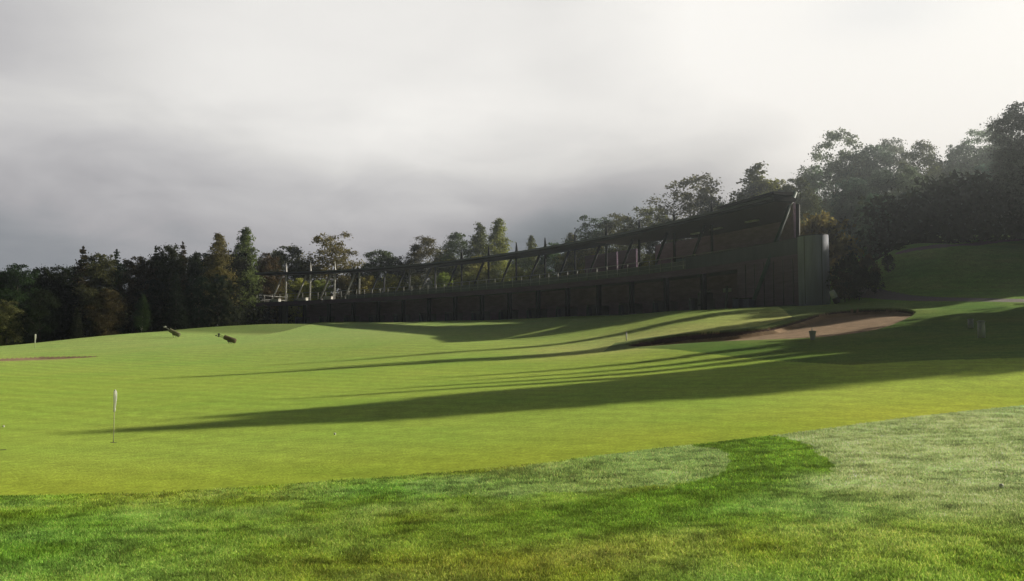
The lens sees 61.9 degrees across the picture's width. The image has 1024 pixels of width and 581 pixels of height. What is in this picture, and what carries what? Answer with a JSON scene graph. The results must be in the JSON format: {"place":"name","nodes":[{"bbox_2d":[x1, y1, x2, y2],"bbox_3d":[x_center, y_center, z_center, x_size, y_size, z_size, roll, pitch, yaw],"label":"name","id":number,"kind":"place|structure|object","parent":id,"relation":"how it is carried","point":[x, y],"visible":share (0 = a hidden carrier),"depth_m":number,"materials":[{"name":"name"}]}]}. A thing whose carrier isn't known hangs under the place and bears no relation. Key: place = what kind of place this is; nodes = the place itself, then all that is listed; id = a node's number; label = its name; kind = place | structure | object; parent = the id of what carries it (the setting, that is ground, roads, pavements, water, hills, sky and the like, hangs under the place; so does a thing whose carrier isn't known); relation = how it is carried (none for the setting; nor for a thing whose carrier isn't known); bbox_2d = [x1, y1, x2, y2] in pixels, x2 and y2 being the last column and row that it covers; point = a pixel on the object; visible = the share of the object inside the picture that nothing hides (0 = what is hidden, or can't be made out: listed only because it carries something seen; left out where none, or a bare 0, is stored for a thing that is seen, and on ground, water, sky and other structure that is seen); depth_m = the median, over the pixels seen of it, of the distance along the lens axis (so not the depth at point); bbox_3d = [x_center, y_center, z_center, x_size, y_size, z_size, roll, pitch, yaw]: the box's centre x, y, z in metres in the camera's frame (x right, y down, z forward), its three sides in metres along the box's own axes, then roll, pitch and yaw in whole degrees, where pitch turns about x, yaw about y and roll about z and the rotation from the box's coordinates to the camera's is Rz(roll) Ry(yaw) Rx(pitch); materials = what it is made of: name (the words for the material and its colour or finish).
{"place":"outdoors","nodes":[
{"label":"outdoors","id":0,"kind":"place"},
{"bbox_2d":[0,235,1023,580],"bbox_3d":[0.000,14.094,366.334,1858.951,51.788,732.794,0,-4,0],"label":"ground","id":1,"kind":"structure","parent":0,"point":[932,331],"depth_m":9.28,"materials":[{"name":"green plant"}]},
{"bbox_2d":[0,356,95,360],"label":"sand bunker","id":2,"kind":"object","parent":1,"relation":"in","point":[34,358],"visible":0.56,"depth_m":48.57},
{"bbox_2d":[19,264,78,340],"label":"broadleaf tree","id":3,"kind":"object","parent":1,"relation":"on","point":[51,282],"visible":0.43,"depth_m":92.68,"materials":[{"name":"green plant"}]},
{"bbox_2d":[36,281,87,338],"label":"broadleaf tree","id":4,"kind":"object","parent":1,"relation":"on","point":[70,297],"visible":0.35,"depth_m":94.05,"materials":[{"name":"green plant"}]},
{"bbox_2d":[41,264,98,318],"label":"broadleaf tree","id":5,"kind":"object","parent":1,"relation":"on","point":[69,269],"visible":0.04,"depth_m":111.78,"materials":[{"name":"green plant"}]},
{"bbox_2d":[70,246,89,324],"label":"spruce tree","id":6,"kind":"object","parent":1,"relation":"on","point":[81,267],"visible":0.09,"depth_m":99.08,"materials":[{"name":"green plant"}]},
{"bbox_2d":[108,249,127,319],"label":"spruce tree","id":7,"kind":"object","parent":1,"relation":"on","point":[118,268],"visible":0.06,"depth_m":104.30,"materials":[{"name":"green plant"}]},
{"bbox_2d":[1,278,301,344],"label":"undergrowth","id":8,"kind":"object","parent":1,"relation":"on","point":[233,317],"visible":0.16,"depth_m":92.51,"materials":[{"name":"green plant"}]},
{"bbox_2d":[172,241,187,291],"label":"spruce tree","id":9,"kind":"object","parent":1,"relation":"on","point":[183,252],"visible":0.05,"depth_m":105.34,"materials":[{"name":"green plant"}]},
{"bbox_2d":[205,250,259,325],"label":"broadleaf tree","id":10,"kind":"object","parent":1,"relation":"on","point":[239,265],"visible":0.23,"depth_m":119.34,"materials":[{"name":"green plant"}]},
{"bbox_2d":[229,227,272,323],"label":"birch tree","id":11,"kind":"object","parent":1,"relation":"on","point":[245,245],"visible":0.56,"depth_m":121.04,"materials":[{"name":"green plant"}]},
{"bbox_2d":[251,253,284,322],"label":"broadleaf tree","id":12,"kind":"object","parent":1,"relation":"on","point":[266,263],"visible":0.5,"depth_m":125.75,"materials":[{"name":"green plant"}]},
{"bbox_2d":[260,281,297,323],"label":"broadleaf tree","id":13,"kind":"object","parent":1,"relation":"on","point":[279,293],"visible":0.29,"depth_m":125.71,"materials":[{"name":"green plant"}]},
{"bbox_2d":[254,243,325,316],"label":"broadleaf tree","id":14,"kind":"object","parent":1,"relation":"on","point":[295,255],"visible":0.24,"depth_m":141.63,"materials":[{"name":"green plant"}]},
{"bbox_2d":[282,278,314,323],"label":"broadleaf tree","id":15,"kind":"object","parent":1,"relation":"on","point":[295,286],"visible":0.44,"depth_m":123.67,"materials":[{"name":"green plant"}]},
{"bbox_2d":[290,260,322,314],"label":"broadleaf tree","id":16,"kind":"object","parent":1,"relation":"on","point":[301,269],"visible":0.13,"depth_m":140.83,"materials":[{"name":"green plant"}]},
{"bbox_2d":[299,279,336,312],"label":"broadleaf tree","id":17,"kind":"object","parent":1,"relation":"on","point":[319,289],"visible":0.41,"depth_m":123.52,"materials":[{"name":"green plant"}]},
{"bbox_2d":[301,231,369,298],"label":"birch tree","id":18,"kind":"object","parent":1,"relation":"on","point":[337,251],"visible":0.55,"depth_m":142.74,"materials":[{"name":"green plant"}]},
{"bbox_2d":[328,276,360,298],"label":"broadleaf tree","id":19,"kind":"object","parent":1,"relation":"on","point":[341,280],"visible":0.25,"depth_m":122.79,"materials":[{"name":"green plant"}]},
{"bbox_2d":[357,275,382,293],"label":"broadleaf tree","id":20,"kind":"object","parent":1,"relation":"on","point":[368,282],"visible":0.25,"depth_m":121.97,"materials":[{"name":"green plant"}]},
{"bbox_2d":[352,249,403,293],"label":"broadleaf tree","id":21,"kind":"object","parent":1,"relation":"on","point":[386,257],"visible":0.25,"depth_m":139.78,"materials":[{"name":"green plant"}]},
{"bbox_2d":[376,274,404,291],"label":"broadleaf tree","id":22,"kind":"object","parent":1,"relation":"on","point":[392,282],"visible":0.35,"depth_m":119.56,"materials":[{"name":"green plant"}]},
{"bbox_2d":[381,255,427,289],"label":"broadleaf tree","id":23,"kind":"object","parent":1,"relation":"on","point":[399,262],"visible":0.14,"depth_m":138.94,"materials":[{"name":"green plant"}]},
{"bbox_2d":[399,275,428,290],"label":"broadleaf tree","id":24,"kind":"object","parent":1,"relation":"on","point":[415,281],"visible":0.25,"depth_m":118.78,"materials":[{"name":"green plant"}]},
{"bbox_2d":[397,235,440,288],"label":"birch tree","id":25,"kind":"object","parent":1,"relation":"on","point":[416,255],"visible":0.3,"depth_m":138.61,"materials":[{"name":"green plant"}]},
{"bbox_2d":[423,248,456,284],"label":"broadleaf tree","id":26,"kind":"object","parent":1,"relation":"on","point":[436,260],"visible":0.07,"depth_m":133.57,"materials":[{"name":"green plant"}]},
{"bbox_2d":[430,272,453,287],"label":"broadleaf tree","id":27,"kind":"object","parent":1,"relation":"on","point":[445,278],"visible":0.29,"depth_m":115.62,"materials":[{"name":"green plant"}]},
{"bbox_2d":[431,258,468,287],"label":"broadleaf tree","id":28,"kind":"object","parent":1,"relation":"on","point":[448,269],"visible":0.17,"depth_m":123.98,"materials":[{"name":"green plant"}]},
{"bbox_2d":[436,232,474,284],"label":"birch tree","id":29,"kind":"object","parent":1,"relation":"on","point":[455,245],"visible":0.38,"depth_m":129.90,"materials":[{"name":"green plant"}]},
{"bbox_2d":[454,271,482,285],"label":"broadleaf tree","id":30,"kind":"object","parent":1,"relation":"on","point":[466,277],"visible":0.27,"depth_m":113.67,"materials":[{"name":"green plant"}]},
{"bbox_2d":[457,254,493,283],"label":"broadleaf tree","id":31,"kind":"object","parent":1,"relation":"on","point":[472,267],"visible":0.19,"depth_m":121.24,"materials":[{"name":"green plant"}]},
{"bbox_2d":[466,222,492,279],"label":"tree","id":32,"kind":"object","parent":1,"relation":"on","point":[477,242],"visible":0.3,"depth_m":128.04,"materials":[{"name":"green plant"}]},
{"bbox_2d":[476,268,505,283],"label":"broadleaf tree","id":33,"kind":"object","parent":1,"relation":"on","point":[494,275],"visible":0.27,"depth_m":111.95,"materials":[{"name":"green plant"}]},
{"bbox_2d":[481,217,515,281],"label":"tree","id":34,"kind":"object","parent":1,"relation":"on","point":[496,240],"visible":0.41,"depth_m":125.19,"materials":[{"name":"green plant"}]},
{"bbox_2d":[0,307,1023,494],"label":"golf green","id":35,"kind":"object","parent":1,"relation":"on","point":[253,406],"visible":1,"depth_m":19.61,"materials":[{"name":"green plant"}]},
{"bbox_2d":[0,300,28,345],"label":"broadleaf tree","id":36,"kind":"object","parent":35,"relation":"on","point":[10,310],"visible":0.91,"depth_m":81.73,"materials":[{"name":"green plant"}]},
{"bbox_2d":[0,263,60,344],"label":"broadleaf tree","id":37,"kind":"object","parent":35,"relation":"on","point":[11,276],"visible":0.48,"depth_m":87.29,"materials":[{"name":"green plant"}]},
{"bbox_2d":[14,289,66,343],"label":"broadleaf tree","id":38,"kind":"object","parent":35,"relation":"on","point":[36,303],"visible":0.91,"depth_m":83.55,"materials":[{"name":"green plant"}]},
{"bbox_2d":[68,306,85,338],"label":"spruce tree","id":39,"kind":"object","parent":35,"relation":"on","point":[77,334],"visible":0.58,"depth_m":82.83,"materials":[{"name":"green plant"}]},
{"bbox_2d":[69,252,128,336],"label":"broadleaf tree","id":40,"kind":"object","parent":35,"relation":"on","point":[102,277],"visible":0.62,"depth_m":92.53,"materials":[{"name":"green plant"}]},
{"bbox_2d":[80,287,130,336],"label":"broadleaf tree","id":41,"kind":"object","parent":35,"relation":"on","point":[108,309],"visible":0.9,"depth_m":85.53,"materials":[{"name":"green plant"}]},
{"bbox_2d":[114,256,158,332],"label":"broadleaf tree","id":42,"kind":"object","parent":35,"relation":"on","point":[135,269],"visible":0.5,"depth_m":95.47,"materials":[{"name":"green plant"}]},
{"bbox_2d":[131,293,152,332],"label":"tree","id":43,"kind":"object","parent":35,"relation":"on","point":[141,325],"visible":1,"depth_m":83.79,"materials":[{"name":"green plant"}]},
{"bbox_2d":[130,279,170,331],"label":"broadleaf tree","id":44,"kind":"object","parent":35,"relation":"on","point":[156,287],"visible":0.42,"depth_m":95.23,"materials":[{"name":"green plant"}]},
{"bbox_2d":[136,243,192,329],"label":"broadleaf tree","id":45,"kind":"object","parent":35,"relation":"on","point":[173,264],"visible":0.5,"depth_m":96.42,"materials":[{"name":"green plant"}]},
{"bbox_2d":[159,271,191,330],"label":"spruce tree","id":46,"kind":"object","parent":35,"relation":"on","point":[174,317],"visible":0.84,"depth_m":87.87,"materials":[{"name":"green plant"}]},
{"bbox_2d":[179,251,206,326],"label":"birch tree","id":47,"kind":"object","parent":35,"relation":"on","point":[195,266],"visible":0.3,"depth_m":98.08,"materials":[{"name":"green plant"}]},
{"bbox_2d":[180,275,217,327],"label":"broadleaf tree","id":48,"kind":"object","parent":35,"relation":"on","point":[199,281],"visible":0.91,"depth_m":91.60,"materials":[{"name":"green plant"}]},
{"bbox_2d":[191,233,242,326],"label":"birch tree","id":49,"kind":"object","parent":35,"relation":"on","point":[216,260],"visible":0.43,"depth_m":96.97,"materials":[{"name":"green plant"}]},
{"bbox_2d":[207,274,235,326],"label":"broadleaf tree","id":50,"kind":"object","parent":35,"relation":"on","point":[222,281],"visible":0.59,"depth_m":93.80,"materials":[{"name":"green plant"}]},
{"bbox_2d":[732,298,742,307],"bbox_3d":[15.854,0.950,59.874,0.560,0.845,0.680,2,-4,-25],"label":"storage bin","id":51,"kind":"object","parent":35,"relation":"on","point":[737,302],"visible":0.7,"depth_m":59.64,"materials":[{"name":"blue plastic"}]},
{"bbox_2d":[742,298,754,307],"bbox_3d":[16.314,0.930,58.882,0.560,0.845,0.680,2,-4,-25],"label":"storage bin","id":52,"kind":"object","parent":35,"relation":"on","point":[748,302],"visible":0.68,"depth_m":58.64,"materials":[{"name":"blue plastic"}]},
{"bbox_2d":[500,267,527,281],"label":"broadleaf tree","id":53,"kind":"object","parent":1,"relation":"on","point":[521,272],"visible":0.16,"depth_m":110.00,"materials":[{"name":"green plant"}]},
{"bbox_2d":[504,257,539,280],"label":"broadleaf tree","id":54,"kind":"object","parent":1,"relation":"on","point":[526,263],"visible":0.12,"depth_m":115.22,"materials":[{"name":"green plant"}]},
{"bbox_2d":[524,235,538,270],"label":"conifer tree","id":55,"kind":"object","parent":1,"relation":"on","point":[530,243],"visible":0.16,"depth_m":121.47,"materials":[{"name":"green plant"}]},
{"bbox_2d":[524,263,552,279],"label":"broadleaf tree","id":56,"kind":"object","parent":1,"relation":"on","point":[539,269],"visible":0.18,"depth_m":105.85,"materials":[{"name":"green plant"}]},
{"bbox_2d":[255,191,830,323],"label":"driving range building","id":57,"kind":"structure","parent":1,"relation":"on","point":[760,250],"depth_m":74.36,"materials":[{"name":"metal"}]},
{"bbox_2d":[698,290,712,309],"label":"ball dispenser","id":58,"kind":"object","parent":57,"relation":"on","point":[709,300],"visible":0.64,"depth_m":65.72,"materials":[{"name":"metal"}]},
{"bbox_2d":[536,242,562,276],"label":"broadleaf tree","id":59,"kind":"object","parent":1,"relation":"on","point":[550,261],"visible":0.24,"depth_m":115.69,"materials":[{"name":"green plant"}]},
{"bbox_2d":[548,261,578,276],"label":"broadleaf tree","id":60,"kind":"object","parent":1,"relation":"on","point":[558,268],"visible":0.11,"depth_m":102.92,"materials":[{"name":"green plant"}]},
{"bbox_2d":[554,241,595,273],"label":"broadleaf tree","id":61,"kind":"object","parent":1,"relation":"on","point":[581,254],"visible":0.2,"depth_m":105.36,"materials":[{"name":"green plant"}]},
{"bbox_2d":[557,215,624,261],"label":"birch tree","id":62,"kind":"object","parent":1,"relation":"on","point":[593,234],"visible":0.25,"depth_m":109.84,"materials":[{"name":"green plant"}]},
{"bbox_2d":[588,213,643,258],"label":"birch tree","id":63,"kind":"object","parent":1,"relation":"on","point":[610,230],"visible":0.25,"depth_m":108.27,"materials":[{"name":"green plant"}]},
{"bbox_2d":[611,206,678,265],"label":"birch tree","id":64,"kind":"object","parent":1,"relation":"on","point":[648,213],"visible":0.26,"depth_m":105.67,"materials":[{"name":"green plant"}]},
{"bbox_2d":[641,253,654,265],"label":"broadleaf tree","id":65,"kind":"object","parent":1,"relation":"on","point":[647,258],"visible":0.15,"depth_m":90.48,"materials":[{"name":"green plant"}]},
{"bbox_2d":[644,218,686,257],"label":"broadleaf tree","id":66,"kind":"object","parent":1,"relation":"on","point":[649,244],"visible":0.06,"depth_m":103.46,"materials":[{"name":"green plant"}]},
{"bbox_2d":[642,171,723,250],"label":"birch tree","id":67,"kind":"object","parent":1,"relation":"on","point":[703,191],"visible":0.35,"depth_m":101.11,"materials":[{"name":"green plant"}]},
{"bbox_2d":[685,196,725,239],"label":"broadleaf tree","id":68,"kind":"object","parent":1,"relation":"on","point":[706,207],"visible":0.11,"depth_m":101.26,"materials":[{"name":"green plant"}]},
{"bbox_2d":[722,161,781,204],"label":"birch tree","id":69,"kind":"object","parent":1,"relation":"on","point":[754,182],"visible":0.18,"depth_m":96.37,"materials":[{"name":"green plant"}]},
{"bbox_2d":[627,309,913,345],"bbox_3d":[13.478,1.713,39.892,15.515,2.208,7.124,2,-4,-25],"label":"sand bunker","id":70,"kind":"object","parent":1,"relation":"in","point":[823,325],"visible":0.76,"depth_m":40.43},
{"bbox_2d":[749,177,805,223],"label":"broadleaf tree","id":71,"kind":"object","parent":1,"relation":"on","point":[774,185],"visible":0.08,"depth_m":94.34,"materials":[{"name":"green plant"}]},
{"bbox_2d":[772,174,841,230],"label":"broadleaf tree","id":72,"kind":"object","parent":1,"relation":"on","point":[807,199],"visible":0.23,"depth_m":91.57,"materials":[{"name":"green plant"}]},
{"bbox_2d":[800,164,839,220],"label":"broadleaf tree","id":73,"kind":"object","parent":1,"relation":"on","point":[813,173],"visible":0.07,"depth_m":107.30,"materials":[{"name":"green plant"}]},
{"bbox_2d":[800,210,864,284],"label":"broadleaf tree","id":74,"kind":"object","parent":1,"relation":"on","point":[838,243],"visible":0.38,"depth_m":68.99,"materials":[{"name":"green plant"}]},
{"bbox_2d":[792,127,876,220],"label":"birch tree","id":75,"kind":"object","parent":1,"relation":"on","point":[834,168],"visible":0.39,"depth_m":104.21,"materials":[{"name":"green plant"}]},
{"bbox_2d":[829,197,861,245],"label":"broadleaf tree","id":76,"kind":"object","parent":1,"relation":"on","point":[847,204],"visible":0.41,"depth_m":84.31,"materials":[{"name":"green plant"}]},
{"bbox_2d":[828,270,862,301],"bbox_3d":[20.303,-0.210,52.118,2.226,2.141,1.784,2,-4,-33],"label":"bush","id":77,"kind":"object","parent":1,"relation":"on","point":[836,285],"visible":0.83,"depth_m":51.95,"materials":[{"name":"green plant"}]},
{"bbox_2d":[825,250,873,295],"bbox_3d":[21.427,-0.879,54.165,2.876,3.319,2.305,0,-4,2],"label":"bush","id":78,"kind":"object","parent":1,"relation":"on","point":[850,263],"visible":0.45,"depth_m":53.99,"materials":[{"name":"green plant"}]},
{"bbox_2d":[828,177,876,247],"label":"broadleaf tree","id":79,"kind":"object","parent":1,"relation":"on","point":[848,187],"visible":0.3,"depth_m":86.22,"materials":[{"name":"green plant"}]},
{"bbox_2d":[832,151,879,227],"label":"broadleaf tree","id":80,"kind":"object","parent":1,"relation":"on","point":[850,170],"visible":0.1,"depth_m":103.61,"materials":[{"name":"green plant"}]},
{"bbox_2d":[838,269,875,299],"bbox_3d":[20.976,-0.311,51.703,1.697,2.097,2.211,-3,-5,40],"label":"bush","id":81,"kind":"object","parent":1,"relation":"on","point":[859,276],"visible":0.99,"depth_m":51.37,"materials":[{"name":"green plant"}]},
{"bbox_2d":[858,253,882,286],"bbox_3d":[22.937,-1.198,55.179,2.058,2.510,1.579,-3,-5,37],"label":"bush","id":82,"kind":"object","parent":1,"relation":"on","point":[867,260],"visible":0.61,"depth_m":54.97,"materials":[{"name":"green plant"}]},
{"bbox_2d":[840,143,905,239],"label":"broadleaf tree","id":83,"kind":"object","parent":1,"relation":"on","point":[884,156],"visible":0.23,"depth_m":102.30,"materials":[{"name":"green plant"}]},
{"bbox_2d":[852,193,900,257],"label":"broadleaf tree","id":84,"kind":"object","parent":1,"relation":"on","point":[872,242],"visible":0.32,"depth_m":70.22,"materials":[{"name":"green plant"}]},
{"bbox_2d":[867,271,885,292],"bbox_3d":[22.373,-0.451,52.646,1.052,1.556,1.213,2,-4,-24],"label":"bush","id":85,"kind":"object","parent":1,"relation":"on","point":[876,279],"visible":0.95,"depth_m":52.49,"materials":[{"name":"green plant"}]},
{"bbox_2d":[857,168,904,225],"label":"broadleaf tree","id":86,"kind":"object","parent":1,"relation":"on","point":[878,183],"visible":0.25,"depth_m":87.76,"materials":[{"name":"green plant"}]},
{"bbox_2d":[881,253,896,271],"bbox_3d":[24.786,-1.772,56.242,1.012,1.390,0.878,-2,-4,30],"label":"bush","id":87,"kind":"object","parent":1,"relation":"on","point":[887,261],"visible":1,"depth_m":56.17,"materials":[{"name":"green plant"}]},
{"bbox_2d":[874,137,912,193],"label":"birch tree","id":88,"kind":"object","parent":1,"relation":"on","point":[900,151],"visible":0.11,"depth_m":107.58,"materials":[{"name":"green plant"}]},
{"bbox_2d":[887,165,929,230],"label":"broadleaf tree","id":89,"kind":"object","parent":1,"relation":"on","point":[913,173],"visible":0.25,"depth_m":87.25,"materials":[{"name":"green plant"}]},
{"bbox_2d":[891,139,948,200],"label":"birch tree","id":90,"kind":"object","parent":1,"relation":"on","point":[930,163],"visible":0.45,"depth_m":103.06,"materials":[{"name":"green plant"}]},
{"bbox_2d":[820,169,1023,262],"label":"undergrowth","id":91,"kind":"object","parent":1,"relation":"on","point":[969,193],"visible":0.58,"depth_m":66.77,"materials":[{"name":"green plant"}]},
{"bbox_2d":[941,142,979,182],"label":"broadleaf tree","id":92,"kind":"object","parent":1,"relation":"on","point":[964,158],"visible":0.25,"depth_m":106.47,"materials":[{"name":"green plant"}]},
{"bbox_2d":[948,127,1005,173],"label":"birch tree","id":93,"kind":"object","parent":1,"relation":"on","point":[978,139],"visible":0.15,"depth_m":106.74,"materials":[{"name":"green plant"}]},
{"bbox_2d":[977,321,985,337],"bbox_3d":[16.923,1.437,30.786,0.281,0.700,0.288,0,-4,0],"label":"marker post","id":94,"kind":"object","parent":1,"relation":"on","point":[981,328],"visible":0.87,"depth_m":30.69,"materials":[{"name":"white paint"}]},
{"bbox_2d":[964,161,1005,235],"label":"broadleaf tree","id":95,"kind":"object","parent":1,"relation":"on","point":[981,168],"visible":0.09,"depth_m":87.60,"materials":[{"name":"green plant"}]},
{"bbox_2d":[975,133,1015,232],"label":"broadleaf tree","id":96,"kind":"object","parent":1,"relation":"on","point":[984,158],"visible":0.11,"depth_m":102.81,"materials":[{"name":"green plant"}]},
{"bbox_2d":[977,100,1023,239],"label":"broadleaf tree","id":97,"kind":"object","parent":1,"relation":"on","point":[1011,153],"visible":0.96,"depth_m":66.30,"materials":[{"name":"green plant"}]},
{"bbox_2d":[1006,222,1023,239],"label":"bush","id":98,"kind":"object","parent":1,"relation":"on","point":[1018,228],"visible":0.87,"depth_m":66.08,"materials":[{"name":"green plant"}]},
{"bbox_2d":[0,0,1023,318],"label":"sky","id":99,"kind":"structure","parent":0,"point":[131,127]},
{"bbox_2d":[842,287,1023,301],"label":"gravel path","id":100,"kind":"structure","parent":0,"point":[882,294],"depth_m":48.79,"materials":[{"name":"grey gravel"}]},
{"bbox_2d":[895,238,1021,253],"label":"gravel path","id":101,"kind":"structure","parent":0,"point":[949,245],"depth_m":60.41,"materials":[{"name":"grey gravel"}]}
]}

